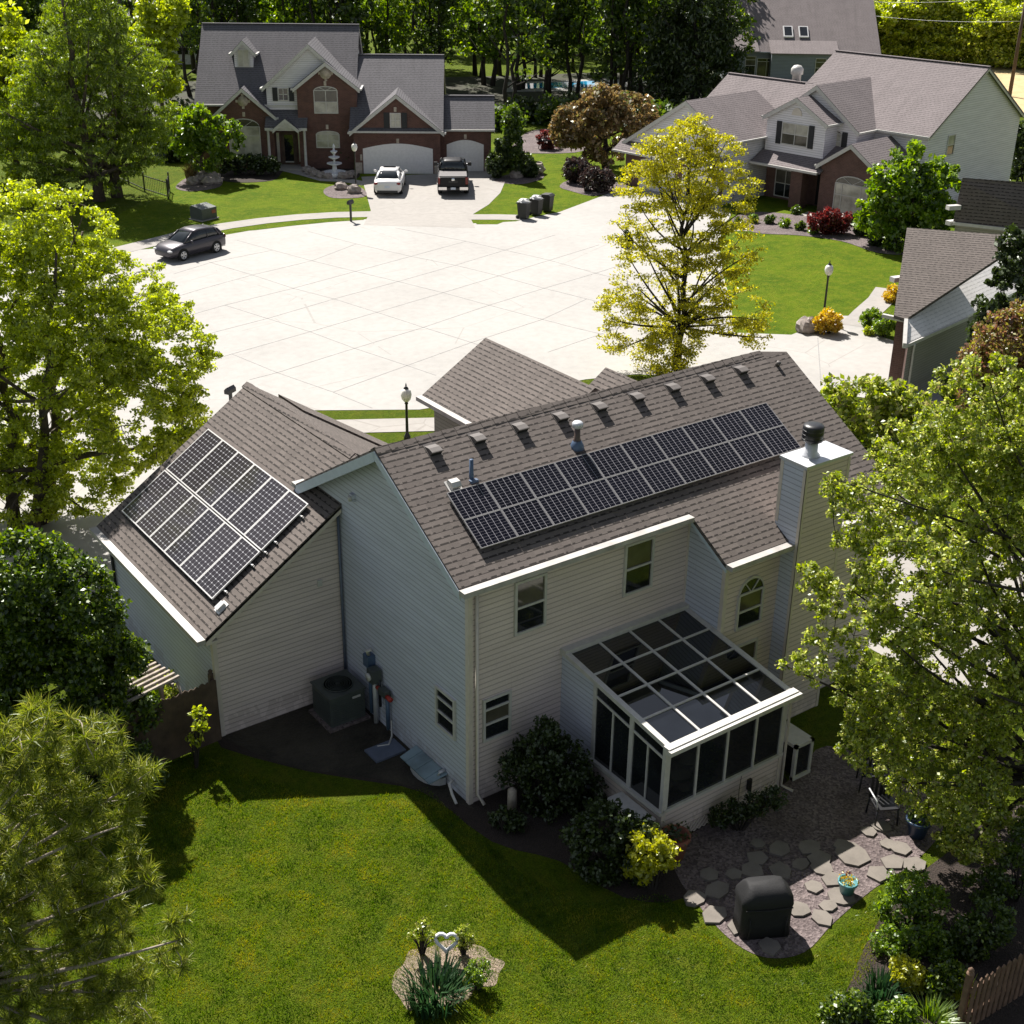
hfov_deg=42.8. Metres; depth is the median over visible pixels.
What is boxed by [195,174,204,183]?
boulder
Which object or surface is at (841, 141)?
window
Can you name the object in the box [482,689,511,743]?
window
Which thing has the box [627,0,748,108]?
spruce tree
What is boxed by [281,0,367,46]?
forest tree
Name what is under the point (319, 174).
boulder
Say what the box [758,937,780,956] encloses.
flagstone
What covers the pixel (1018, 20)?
belt tree
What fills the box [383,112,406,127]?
window
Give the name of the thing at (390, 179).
parked car
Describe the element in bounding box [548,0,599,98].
forest tree
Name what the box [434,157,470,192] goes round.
pickup truck
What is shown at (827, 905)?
flagstone
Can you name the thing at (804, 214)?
path
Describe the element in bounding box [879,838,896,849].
flagstone
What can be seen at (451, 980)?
iris clump
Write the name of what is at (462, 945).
rose bush
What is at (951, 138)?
window
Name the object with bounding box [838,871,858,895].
flower pot
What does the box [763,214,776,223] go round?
bedding plant
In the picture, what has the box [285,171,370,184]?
path
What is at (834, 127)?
house
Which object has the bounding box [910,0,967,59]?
belt tree
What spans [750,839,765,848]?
flagstone
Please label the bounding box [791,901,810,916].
flagstone
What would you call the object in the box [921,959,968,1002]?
shrub
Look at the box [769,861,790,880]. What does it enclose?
flagstone
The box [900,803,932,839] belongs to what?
flower pot
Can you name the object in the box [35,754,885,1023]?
grass
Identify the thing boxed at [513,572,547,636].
window
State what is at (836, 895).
flagstone
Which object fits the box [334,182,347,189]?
boulder
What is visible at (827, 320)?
shrub
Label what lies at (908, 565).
patio slab
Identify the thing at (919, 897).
shrub
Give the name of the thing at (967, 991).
wooden fence
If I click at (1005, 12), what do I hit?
belt tree
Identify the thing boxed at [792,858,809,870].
flagstone
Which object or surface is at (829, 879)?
flagstone
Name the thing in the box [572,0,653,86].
forest tree
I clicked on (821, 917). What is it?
flagstone
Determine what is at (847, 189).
window
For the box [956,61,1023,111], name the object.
field
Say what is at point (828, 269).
street lamp
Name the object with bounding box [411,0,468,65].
forest tree
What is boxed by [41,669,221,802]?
wooden fence
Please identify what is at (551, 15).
forest tree
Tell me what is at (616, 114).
crabapple tree
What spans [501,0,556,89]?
forest tree
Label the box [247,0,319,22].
forest tree
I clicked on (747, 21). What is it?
forest tree
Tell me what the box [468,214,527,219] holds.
sidewalk
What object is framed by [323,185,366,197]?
gravel bed
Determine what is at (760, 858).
flagstone
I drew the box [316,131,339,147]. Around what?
window
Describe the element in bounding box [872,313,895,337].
shrub
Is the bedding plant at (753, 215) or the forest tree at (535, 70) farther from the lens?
the forest tree at (535, 70)
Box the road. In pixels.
[0,187,946,601]
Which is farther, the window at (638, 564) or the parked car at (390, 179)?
the parked car at (390, 179)
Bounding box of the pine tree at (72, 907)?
[0,688,200,1023]
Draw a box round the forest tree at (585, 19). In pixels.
[558,0,606,71]
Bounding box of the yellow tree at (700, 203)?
[592,112,775,376]
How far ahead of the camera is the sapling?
29.26 m
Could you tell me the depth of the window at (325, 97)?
90.17 m
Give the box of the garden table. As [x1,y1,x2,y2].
[536,138,552,148]
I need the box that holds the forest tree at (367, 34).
[353,0,384,39]
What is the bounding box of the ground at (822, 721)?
[0,1,1023,1023]
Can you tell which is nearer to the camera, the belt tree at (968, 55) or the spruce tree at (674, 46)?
the spruce tree at (674, 46)
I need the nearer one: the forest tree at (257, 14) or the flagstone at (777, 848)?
the flagstone at (777, 848)
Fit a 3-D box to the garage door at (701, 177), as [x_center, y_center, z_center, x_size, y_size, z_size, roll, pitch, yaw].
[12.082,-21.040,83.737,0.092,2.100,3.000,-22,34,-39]
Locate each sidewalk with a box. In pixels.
[109,211,371,252]
[337,418,433,432]
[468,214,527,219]
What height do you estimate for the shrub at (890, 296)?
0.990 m
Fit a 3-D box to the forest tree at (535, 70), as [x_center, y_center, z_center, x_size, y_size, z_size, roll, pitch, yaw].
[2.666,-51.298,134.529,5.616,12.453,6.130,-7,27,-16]
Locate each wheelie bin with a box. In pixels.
[516,198,531,218]
[529,195,543,214]
[541,193,554,211]
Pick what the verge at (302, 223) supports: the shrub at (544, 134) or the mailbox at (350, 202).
the mailbox at (350, 202)
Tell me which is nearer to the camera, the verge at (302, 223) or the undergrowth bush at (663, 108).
the verge at (302, 223)
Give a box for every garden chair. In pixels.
[855,756,886,793]
[865,774,899,825]
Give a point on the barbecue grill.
(763, 908)
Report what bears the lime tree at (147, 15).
on the ground at (822, 721)
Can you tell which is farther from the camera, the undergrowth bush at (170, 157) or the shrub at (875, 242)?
the undergrowth bush at (170, 157)
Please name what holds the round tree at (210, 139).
on the planting bed at (182, 185)
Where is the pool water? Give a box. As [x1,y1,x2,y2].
[525,81,594,88]
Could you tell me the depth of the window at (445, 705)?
28.47 m
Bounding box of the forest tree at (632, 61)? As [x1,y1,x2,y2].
[596,0,651,92]
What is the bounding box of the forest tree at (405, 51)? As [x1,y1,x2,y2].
[396,0,420,53]
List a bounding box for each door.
[280,132,297,164]
[363,144,432,173]
[447,140,483,170]
[639,159,674,193]
[681,167,718,198]
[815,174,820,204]
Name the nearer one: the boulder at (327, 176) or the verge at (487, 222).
the verge at (487, 222)
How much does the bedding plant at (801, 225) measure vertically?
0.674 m
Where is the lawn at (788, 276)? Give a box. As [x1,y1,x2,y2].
[79,132,954,340]
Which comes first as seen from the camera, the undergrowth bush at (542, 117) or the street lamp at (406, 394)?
the street lamp at (406, 394)
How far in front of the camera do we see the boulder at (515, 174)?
89.71 m
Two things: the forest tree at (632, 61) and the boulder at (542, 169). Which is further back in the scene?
the forest tree at (632, 61)
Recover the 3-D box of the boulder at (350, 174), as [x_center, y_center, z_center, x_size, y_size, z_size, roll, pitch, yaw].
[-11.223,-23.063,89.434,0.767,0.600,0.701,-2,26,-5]
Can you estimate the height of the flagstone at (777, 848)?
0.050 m
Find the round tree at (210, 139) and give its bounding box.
[165,101,246,172]
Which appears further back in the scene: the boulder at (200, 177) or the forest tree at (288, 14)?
the forest tree at (288, 14)
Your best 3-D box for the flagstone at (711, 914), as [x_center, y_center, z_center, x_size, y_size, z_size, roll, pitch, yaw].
[3.983,7.913,25.645,0.480,0.055,0.468,1,26,1]
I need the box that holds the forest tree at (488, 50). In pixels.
[444,0,530,85]
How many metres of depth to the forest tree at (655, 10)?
116.55 m
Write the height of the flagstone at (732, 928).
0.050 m
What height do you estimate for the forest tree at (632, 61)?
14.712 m
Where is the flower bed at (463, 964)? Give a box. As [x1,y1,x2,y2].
[392,940,504,1009]
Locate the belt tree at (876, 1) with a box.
[874,0,887,48]
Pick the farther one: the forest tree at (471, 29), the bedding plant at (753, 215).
the forest tree at (471, 29)
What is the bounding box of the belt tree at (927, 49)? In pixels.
[885,0,965,60]
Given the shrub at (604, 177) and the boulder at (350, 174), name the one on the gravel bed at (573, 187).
the shrub at (604, 177)
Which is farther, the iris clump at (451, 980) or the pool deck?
the pool deck
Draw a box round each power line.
[879,16,1016,21]
[894,0,970,2]
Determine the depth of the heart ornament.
24.34 m
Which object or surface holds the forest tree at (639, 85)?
on the woodland floor
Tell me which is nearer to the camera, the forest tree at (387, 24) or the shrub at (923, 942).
the shrub at (923, 942)
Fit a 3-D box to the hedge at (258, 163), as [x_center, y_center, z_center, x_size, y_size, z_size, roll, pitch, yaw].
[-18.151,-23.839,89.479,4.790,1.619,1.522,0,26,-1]
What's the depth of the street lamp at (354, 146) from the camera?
84.40 m
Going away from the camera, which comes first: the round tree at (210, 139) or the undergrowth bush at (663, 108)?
the round tree at (210, 139)
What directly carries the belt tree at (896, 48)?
on the field
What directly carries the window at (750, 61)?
in the house at (810, 37)
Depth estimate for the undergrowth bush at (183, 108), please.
101.67 m
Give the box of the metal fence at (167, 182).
[120,171,169,198]
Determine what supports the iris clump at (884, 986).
on the planting bed at (947, 870)
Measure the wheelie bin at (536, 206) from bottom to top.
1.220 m
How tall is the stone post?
0.560 m
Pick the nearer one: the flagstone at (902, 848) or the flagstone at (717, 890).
the flagstone at (717, 890)
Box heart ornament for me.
[434,932,458,957]
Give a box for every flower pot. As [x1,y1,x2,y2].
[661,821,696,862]
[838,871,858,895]
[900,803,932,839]
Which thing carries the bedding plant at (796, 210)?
on the gravel bed at (762, 227)
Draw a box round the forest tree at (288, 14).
[259,0,324,23]
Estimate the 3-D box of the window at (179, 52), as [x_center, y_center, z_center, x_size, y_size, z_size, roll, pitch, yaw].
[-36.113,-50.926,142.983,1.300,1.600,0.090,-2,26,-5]
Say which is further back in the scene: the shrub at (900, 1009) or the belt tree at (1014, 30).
the belt tree at (1014, 30)
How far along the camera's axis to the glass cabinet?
29.50 m
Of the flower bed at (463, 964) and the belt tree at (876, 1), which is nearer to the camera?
the flower bed at (463, 964)
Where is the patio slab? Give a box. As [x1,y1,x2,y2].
[868,516,1023,688]
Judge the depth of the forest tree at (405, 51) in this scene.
139.04 m
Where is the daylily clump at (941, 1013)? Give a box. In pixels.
[904,987,967,1023]
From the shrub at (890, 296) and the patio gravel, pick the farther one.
the shrub at (890, 296)
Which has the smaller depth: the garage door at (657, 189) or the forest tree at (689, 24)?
the garage door at (657, 189)
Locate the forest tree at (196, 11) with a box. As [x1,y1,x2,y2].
[153,0,214,96]
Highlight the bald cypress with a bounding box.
[0,0,181,201]
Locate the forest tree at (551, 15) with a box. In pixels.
[521,0,584,97]
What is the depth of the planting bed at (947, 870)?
25.34 m
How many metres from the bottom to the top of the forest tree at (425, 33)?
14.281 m
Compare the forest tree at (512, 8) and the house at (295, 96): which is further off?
the forest tree at (512, 8)
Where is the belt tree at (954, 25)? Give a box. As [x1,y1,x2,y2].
[913,0,1001,63]
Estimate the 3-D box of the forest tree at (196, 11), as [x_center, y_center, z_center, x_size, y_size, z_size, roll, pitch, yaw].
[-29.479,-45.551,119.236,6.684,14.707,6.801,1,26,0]
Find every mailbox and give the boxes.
[224,384,235,399]
[347,199,353,221]
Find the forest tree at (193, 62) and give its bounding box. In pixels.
[178,0,234,72]
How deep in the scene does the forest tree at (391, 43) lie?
137.64 m
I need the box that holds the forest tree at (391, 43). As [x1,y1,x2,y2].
[360,0,411,53]
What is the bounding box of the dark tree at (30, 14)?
[0,0,104,62]
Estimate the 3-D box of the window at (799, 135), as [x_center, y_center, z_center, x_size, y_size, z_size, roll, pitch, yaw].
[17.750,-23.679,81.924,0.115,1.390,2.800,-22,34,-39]
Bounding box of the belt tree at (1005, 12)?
[965,0,1023,67]
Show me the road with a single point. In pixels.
(578, 231)
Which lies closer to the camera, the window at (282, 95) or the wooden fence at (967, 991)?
the wooden fence at (967, 991)
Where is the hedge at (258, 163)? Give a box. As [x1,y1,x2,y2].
[216,152,281,175]
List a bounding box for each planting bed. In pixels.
[176,178,221,190]
[218,737,786,901]
[220,169,282,181]
[316,168,359,179]
[822,805,1023,1023]
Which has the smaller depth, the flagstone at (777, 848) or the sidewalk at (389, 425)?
the flagstone at (777, 848)
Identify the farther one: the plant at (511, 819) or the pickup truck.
the pickup truck
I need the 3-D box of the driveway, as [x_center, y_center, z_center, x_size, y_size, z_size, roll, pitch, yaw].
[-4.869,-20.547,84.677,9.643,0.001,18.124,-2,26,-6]
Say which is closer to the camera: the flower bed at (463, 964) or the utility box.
the flower bed at (463, 964)
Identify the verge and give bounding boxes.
[231,217,364,231]
[474,221,503,223]
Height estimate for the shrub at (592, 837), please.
1.884 m
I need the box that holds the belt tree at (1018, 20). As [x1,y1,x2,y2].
[995,0,1023,67]
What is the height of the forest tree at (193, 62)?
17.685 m
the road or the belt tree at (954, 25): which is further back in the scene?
the belt tree at (954, 25)
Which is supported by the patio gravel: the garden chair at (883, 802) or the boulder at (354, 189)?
the garden chair at (883, 802)
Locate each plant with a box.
[487,804,527,833]
[749,213,758,223]
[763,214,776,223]
[777,217,790,227]
[790,204,801,214]
[794,220,806,230]
[807,225,819,234]
[862,325,874,335]
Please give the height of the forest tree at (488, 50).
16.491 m
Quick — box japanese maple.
[807,205,852,234]
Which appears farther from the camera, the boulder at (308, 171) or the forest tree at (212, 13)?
the forest tree at (212, 13)
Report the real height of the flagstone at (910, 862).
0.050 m
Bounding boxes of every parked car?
[153,224,225,260]
[373,166,407,193]
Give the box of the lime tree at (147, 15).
[122,0,192,109]
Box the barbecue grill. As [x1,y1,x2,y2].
[732,875,793,939]
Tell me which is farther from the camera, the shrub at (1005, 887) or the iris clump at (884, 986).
the shrub at (1005, 887)
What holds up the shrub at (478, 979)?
on the flower bed at (463, 964)
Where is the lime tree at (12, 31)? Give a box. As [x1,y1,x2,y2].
[0,0,56,182]
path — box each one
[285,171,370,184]
[721,212,825,230]
[842,287,893,326]
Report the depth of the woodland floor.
128.60 m
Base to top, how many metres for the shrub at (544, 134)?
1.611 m
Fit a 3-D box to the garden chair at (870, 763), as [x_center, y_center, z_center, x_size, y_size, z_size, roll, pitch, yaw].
[8.051,5.742,29.207,0.564,0.982,0.548,4,26,6]
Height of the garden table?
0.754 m
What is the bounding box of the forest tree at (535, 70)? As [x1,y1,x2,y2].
[513,8,548,77]
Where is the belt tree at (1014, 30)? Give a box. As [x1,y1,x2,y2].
[995,0,1023,66]
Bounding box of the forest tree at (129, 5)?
[114,0,165,72]
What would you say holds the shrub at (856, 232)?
on the gravel bed at (762, 227)
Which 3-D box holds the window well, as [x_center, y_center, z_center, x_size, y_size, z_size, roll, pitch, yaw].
[-2.015,5.804,29.570,0.460,0.335,1.320,-17,31,-32]
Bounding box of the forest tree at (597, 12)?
[587,0,613,78]
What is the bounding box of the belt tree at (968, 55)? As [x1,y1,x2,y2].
[956,0,1006,65]
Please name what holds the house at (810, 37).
on the ground at (822, 721)
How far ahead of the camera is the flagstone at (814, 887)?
26.36 m
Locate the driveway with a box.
[362,171,503,227]
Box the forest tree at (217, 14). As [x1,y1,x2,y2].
[190,0,228,33]
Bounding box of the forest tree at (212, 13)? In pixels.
[184,0,241,45]
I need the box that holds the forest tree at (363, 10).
[314,0,382,51]
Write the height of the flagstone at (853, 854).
0.050 m
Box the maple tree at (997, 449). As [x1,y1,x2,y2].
[775,351,1023,865]
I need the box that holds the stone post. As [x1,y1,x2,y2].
[507,787,516,809]
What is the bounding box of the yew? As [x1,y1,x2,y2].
[493,714,608,824]
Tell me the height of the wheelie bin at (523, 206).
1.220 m
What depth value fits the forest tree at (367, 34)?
152.11 m
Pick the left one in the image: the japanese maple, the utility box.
the utility box
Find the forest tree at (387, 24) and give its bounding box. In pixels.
[350,0,407,53]
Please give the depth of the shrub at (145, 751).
28.21 m
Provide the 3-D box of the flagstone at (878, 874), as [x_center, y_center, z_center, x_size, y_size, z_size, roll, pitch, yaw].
[7.508,7.413,26.774,0.492,0.050,0.461,-17,30,-32]
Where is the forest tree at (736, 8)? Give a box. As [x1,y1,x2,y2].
[681,0,743,97]
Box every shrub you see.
[77,738,171,796]
[126,660,178,699]
[462,956,493,990]
[484,136,512,177]
[515,150,539,177]
[535,129,559,149]
[559,796,661,886]
[561,155,591,182]
[577,165,618,192]
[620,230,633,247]
[707,785,788,830]
[812,306,843,334]
[815,987,874,1023]
[852,225,870,235]
[858,306,881,327]
[866,226,884,246]
[867,919,959,965]
[868,994,920,1023]
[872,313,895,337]
[872,864,952,927]
[881,283,897,302]
[882,236,903,250]
[888,952,928,995]
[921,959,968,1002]
[942,893,1017,962]
[962,818,1023,904]
[1010,120,1023,181]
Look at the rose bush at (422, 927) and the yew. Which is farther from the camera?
the yew
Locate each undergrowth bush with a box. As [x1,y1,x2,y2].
[151,122,197,163]
[156,96,189,128]
[172,106,198,137]
[494,100,528,131]
[504,93,539,123]
[529,90,574,125]
[561,88,584,119]
[598,91,640,119]
[622,99,657,132]
[642,97,672,121]
[666,95,686,110]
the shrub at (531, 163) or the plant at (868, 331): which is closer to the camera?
the plant at (868, 331)
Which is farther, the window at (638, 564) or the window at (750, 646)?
the window at (750, 646)
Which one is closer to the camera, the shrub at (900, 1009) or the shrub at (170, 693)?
the shrub at (900, 1009)
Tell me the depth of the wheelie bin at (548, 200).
80.45 m
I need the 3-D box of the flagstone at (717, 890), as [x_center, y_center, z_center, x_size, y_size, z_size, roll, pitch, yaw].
[4.132,7.618,26.263,0.618,0.050,0.409,-17,31,-32]
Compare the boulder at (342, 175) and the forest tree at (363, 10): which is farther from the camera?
the forest tree at (363, 10)
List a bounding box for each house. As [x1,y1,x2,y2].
[89,338,910,830]
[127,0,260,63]
[194,23,494,173]
[612,50,1023,219]
[720,0,880,81]
[881,178,1023,392]
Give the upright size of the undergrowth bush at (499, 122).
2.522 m
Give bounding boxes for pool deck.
[507,79,646,91]
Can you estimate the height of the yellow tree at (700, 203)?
10.524 m
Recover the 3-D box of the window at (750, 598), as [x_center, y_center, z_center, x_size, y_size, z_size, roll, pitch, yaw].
[5.452,2.040,29.918,0.840,1.320,0.090,-17,31,-32]
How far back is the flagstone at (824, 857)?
27.16 m
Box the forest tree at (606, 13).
[586,0,680,93]
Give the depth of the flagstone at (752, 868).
26.80 m
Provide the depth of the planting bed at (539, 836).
27.86 m
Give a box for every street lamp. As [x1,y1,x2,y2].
[351,141,356,183]
[401,384,411,439]
[823,262,832,308]
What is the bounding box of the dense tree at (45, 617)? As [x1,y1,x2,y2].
[0,525,164,789]
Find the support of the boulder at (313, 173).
on the planting bed at (324, 169)
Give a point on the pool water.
(559, 84)
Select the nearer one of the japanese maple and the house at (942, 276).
the house at (942, 276)
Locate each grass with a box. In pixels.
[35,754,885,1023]
[181,163,197,179]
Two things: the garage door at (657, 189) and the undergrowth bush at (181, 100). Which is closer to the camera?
the garage door at (657, 189)
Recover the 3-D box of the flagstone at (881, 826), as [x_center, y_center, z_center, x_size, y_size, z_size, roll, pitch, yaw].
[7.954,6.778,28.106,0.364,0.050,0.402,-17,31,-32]
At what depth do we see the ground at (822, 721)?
25.79 m
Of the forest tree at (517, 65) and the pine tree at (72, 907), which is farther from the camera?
the forest tree at (517, 65)
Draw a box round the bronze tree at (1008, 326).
[953,298,1023,439]
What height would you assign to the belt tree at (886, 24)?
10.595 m
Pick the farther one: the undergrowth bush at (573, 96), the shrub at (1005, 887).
the undergrowth bush at (573, 96)
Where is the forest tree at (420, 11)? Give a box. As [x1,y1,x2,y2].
[391,0,437,53]
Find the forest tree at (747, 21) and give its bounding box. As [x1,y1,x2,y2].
[706,0,760,88]
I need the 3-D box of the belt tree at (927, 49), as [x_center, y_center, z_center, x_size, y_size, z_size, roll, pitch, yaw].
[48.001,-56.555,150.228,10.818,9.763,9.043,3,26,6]
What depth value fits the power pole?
126.41 m
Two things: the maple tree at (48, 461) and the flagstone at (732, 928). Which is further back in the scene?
the maple tree at (48, 461)
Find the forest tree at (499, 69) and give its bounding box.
[473,4,510,75]
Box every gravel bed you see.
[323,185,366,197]
[494,174,543,183]
[512,129,584,152]
[560,180,628,195]
[732,212,902,254]
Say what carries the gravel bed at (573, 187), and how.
on the lawn at (788, 276)
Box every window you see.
[177,39,188,54]
[229,118,261,155]
[272,88,293,100]
[313,86,338,113]
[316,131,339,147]
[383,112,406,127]
[434,684,455,740]
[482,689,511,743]
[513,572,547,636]
[622,536,655,596]
[734,575,764,631]
[737,637,758,659]
[744,56,755,74]
[756,58,769,76]
[773,168,790,197]
[775,121,814,148]
[814,58,826,73]
[832,176,867,215]
[836,130,847,147]
[945,134,955,155]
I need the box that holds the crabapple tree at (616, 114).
[547,81,660,167]
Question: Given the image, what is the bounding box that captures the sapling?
[184,704,211,768]
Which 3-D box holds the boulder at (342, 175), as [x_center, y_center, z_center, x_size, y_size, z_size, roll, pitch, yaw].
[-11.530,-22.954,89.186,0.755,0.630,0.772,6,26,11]
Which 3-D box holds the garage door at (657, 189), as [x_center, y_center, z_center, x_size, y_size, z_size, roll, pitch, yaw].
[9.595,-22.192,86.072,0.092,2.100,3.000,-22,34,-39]
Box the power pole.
[1008,4,1023,95]
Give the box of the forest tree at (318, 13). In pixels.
[311,0,350,23]
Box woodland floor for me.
[7,71,722,120]
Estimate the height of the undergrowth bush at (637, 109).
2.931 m
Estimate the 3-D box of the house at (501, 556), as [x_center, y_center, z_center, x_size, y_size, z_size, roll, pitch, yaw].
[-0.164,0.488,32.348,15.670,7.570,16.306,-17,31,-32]
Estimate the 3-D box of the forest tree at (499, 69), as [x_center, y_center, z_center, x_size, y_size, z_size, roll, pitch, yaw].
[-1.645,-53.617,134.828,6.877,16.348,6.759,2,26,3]
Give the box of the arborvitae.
[965,222,1023,376]
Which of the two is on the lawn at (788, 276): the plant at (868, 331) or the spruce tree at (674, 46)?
the plant at (868, 331)
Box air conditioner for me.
[309,669,370,733]
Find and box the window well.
[400,745,446,785]
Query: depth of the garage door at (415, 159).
90.43 m
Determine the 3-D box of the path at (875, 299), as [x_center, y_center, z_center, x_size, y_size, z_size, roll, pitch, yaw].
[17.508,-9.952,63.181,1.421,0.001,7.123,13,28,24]
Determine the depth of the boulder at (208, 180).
86.67 m
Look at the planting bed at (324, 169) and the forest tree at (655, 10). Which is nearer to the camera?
the planting bed at (324, 169)
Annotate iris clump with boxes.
[393,947,474,1020]
[858,963,912,1006]
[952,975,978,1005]
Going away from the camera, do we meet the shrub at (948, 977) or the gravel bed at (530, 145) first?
the shrub at (948, 977)
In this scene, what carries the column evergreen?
on the gravel bed at (509, 180)
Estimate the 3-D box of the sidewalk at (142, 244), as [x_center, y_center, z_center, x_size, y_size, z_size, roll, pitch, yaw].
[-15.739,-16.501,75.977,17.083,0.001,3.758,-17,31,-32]
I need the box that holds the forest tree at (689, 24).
[670,0,709,100]
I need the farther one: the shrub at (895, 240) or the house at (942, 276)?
the shrub at (895, 240)
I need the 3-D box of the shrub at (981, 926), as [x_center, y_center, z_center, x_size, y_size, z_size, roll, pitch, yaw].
[8.875,7.848,24.590,1.239,1.306,1.111,-17,31,-32]
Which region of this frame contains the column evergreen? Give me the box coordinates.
[501,101,525,172]
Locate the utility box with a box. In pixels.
[189,202,218,221]
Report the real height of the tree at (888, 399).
4.706 m
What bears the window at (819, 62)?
in the house at (810, 37)
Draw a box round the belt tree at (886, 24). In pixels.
[877,0,937,54]
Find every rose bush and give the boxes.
[406,916,436,954]
[451,923,477,954]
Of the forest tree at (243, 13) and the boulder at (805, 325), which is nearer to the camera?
the boulder at (805, 325)
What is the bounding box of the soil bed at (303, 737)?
[223,704,473,808]
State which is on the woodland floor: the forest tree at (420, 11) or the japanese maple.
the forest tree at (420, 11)
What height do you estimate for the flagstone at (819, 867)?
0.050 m
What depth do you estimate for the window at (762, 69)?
135.75 m
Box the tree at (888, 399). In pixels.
[820,372,939,494]
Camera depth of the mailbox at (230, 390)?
49.40 m
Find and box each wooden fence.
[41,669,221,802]
[955,953,1023,1023]
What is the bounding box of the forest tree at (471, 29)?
[445,2,513,76]
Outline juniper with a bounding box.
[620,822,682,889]
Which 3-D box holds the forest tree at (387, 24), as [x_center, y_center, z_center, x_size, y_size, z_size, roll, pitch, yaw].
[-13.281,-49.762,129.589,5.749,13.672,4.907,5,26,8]
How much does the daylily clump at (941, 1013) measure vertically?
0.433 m
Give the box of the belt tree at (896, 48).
[874,0,929,54]
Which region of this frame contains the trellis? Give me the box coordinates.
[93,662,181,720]
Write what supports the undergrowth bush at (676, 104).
on the ground at (822, 721)
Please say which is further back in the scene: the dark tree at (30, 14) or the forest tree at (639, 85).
the forest tree at (639, 85)
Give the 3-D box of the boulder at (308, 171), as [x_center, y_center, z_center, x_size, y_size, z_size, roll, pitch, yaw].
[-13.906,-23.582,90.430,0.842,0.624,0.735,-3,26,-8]
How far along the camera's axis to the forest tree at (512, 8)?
113.28 m
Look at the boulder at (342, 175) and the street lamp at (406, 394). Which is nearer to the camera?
the street lamp at (406, 394)
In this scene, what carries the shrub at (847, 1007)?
on the planting bed at (947, 870)
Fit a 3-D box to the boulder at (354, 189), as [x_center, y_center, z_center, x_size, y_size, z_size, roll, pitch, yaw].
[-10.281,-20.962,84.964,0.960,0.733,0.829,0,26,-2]
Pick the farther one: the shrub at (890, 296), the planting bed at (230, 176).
the planting bed at (230, 176)
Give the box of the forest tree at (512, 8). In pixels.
[469,0,557,107]
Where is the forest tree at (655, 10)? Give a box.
[640,0,693,99]
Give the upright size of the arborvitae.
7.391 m
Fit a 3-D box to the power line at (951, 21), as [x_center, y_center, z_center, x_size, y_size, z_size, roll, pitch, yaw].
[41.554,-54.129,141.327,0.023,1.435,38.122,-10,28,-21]
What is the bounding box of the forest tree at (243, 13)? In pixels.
[209,0,263,22]
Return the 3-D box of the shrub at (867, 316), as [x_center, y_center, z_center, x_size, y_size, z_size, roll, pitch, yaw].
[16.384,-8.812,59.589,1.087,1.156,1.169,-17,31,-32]
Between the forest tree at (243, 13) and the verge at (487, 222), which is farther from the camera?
the forest tree at (243, 13)
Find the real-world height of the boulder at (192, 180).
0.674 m
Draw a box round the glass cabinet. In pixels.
[781,721,813,780]
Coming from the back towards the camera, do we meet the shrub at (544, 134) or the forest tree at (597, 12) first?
the forest tree at (597, 12)
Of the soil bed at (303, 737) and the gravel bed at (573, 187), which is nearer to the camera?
the soil bed at (303, 737)
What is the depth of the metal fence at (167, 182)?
84.22 m
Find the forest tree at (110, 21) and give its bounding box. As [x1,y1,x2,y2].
[106,0,126,26]
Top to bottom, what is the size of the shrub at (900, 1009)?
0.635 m
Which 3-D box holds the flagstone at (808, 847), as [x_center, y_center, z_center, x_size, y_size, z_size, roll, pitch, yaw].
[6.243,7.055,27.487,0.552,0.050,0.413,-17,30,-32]
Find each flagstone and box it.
[683,890,706,906]
[700,867,717,881]
[702,905,726,923]
[705,881,728,899]
[725,868,741,880]
[727,919,737,935]
[742,860,763,876]
[747,851,768,865]
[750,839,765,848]
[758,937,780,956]
[769,840,789,857]
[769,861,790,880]
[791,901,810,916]
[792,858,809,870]
[798,839,819,854]
[804,880,822,894]
[807,850,830,864]
[810,859,832,875]
[811,909,831,927]
[818,900,837,911]
[821,872,839,886]
[827,887,854,905]
[833,839,849,848]
[835,842,870,866]
[860,826,876,837]
[866,866,889,882]
[870,819,891,832]
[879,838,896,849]
[880,854,903,869]
[888,841,911,855]
[903,856,925,871]
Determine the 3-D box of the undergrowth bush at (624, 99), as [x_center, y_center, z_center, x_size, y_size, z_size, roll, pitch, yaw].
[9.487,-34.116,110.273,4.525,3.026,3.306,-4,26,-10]
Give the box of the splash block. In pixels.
[364,738,405,762]
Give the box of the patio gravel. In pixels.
[674,746,942,957]
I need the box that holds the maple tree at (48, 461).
[0,178,223,533]
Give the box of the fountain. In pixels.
[324,144,344,177]
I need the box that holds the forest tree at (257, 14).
[229,3,269,22]
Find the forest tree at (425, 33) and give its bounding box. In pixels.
[410,1,453,53]
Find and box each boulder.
[186,176,198,184]
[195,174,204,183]
[201,175,214,184]
[205,171,220,176]
[212,176,222,183]
[305,167,315,174]
[310,169,319,176]
[316,171,324,177]
[323,173,332,178]
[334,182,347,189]
[337,172,347,178]
[345,171,353,177]
[347,184,361,193]
[510,170,523,178]
[527,161,545,174]
[795,316,816,333]
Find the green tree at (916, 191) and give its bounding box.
[851,138,961,253]
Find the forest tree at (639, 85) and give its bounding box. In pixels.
[626,0,659,92]
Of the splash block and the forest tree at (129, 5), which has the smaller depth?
the splash block
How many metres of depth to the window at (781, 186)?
84.39 m

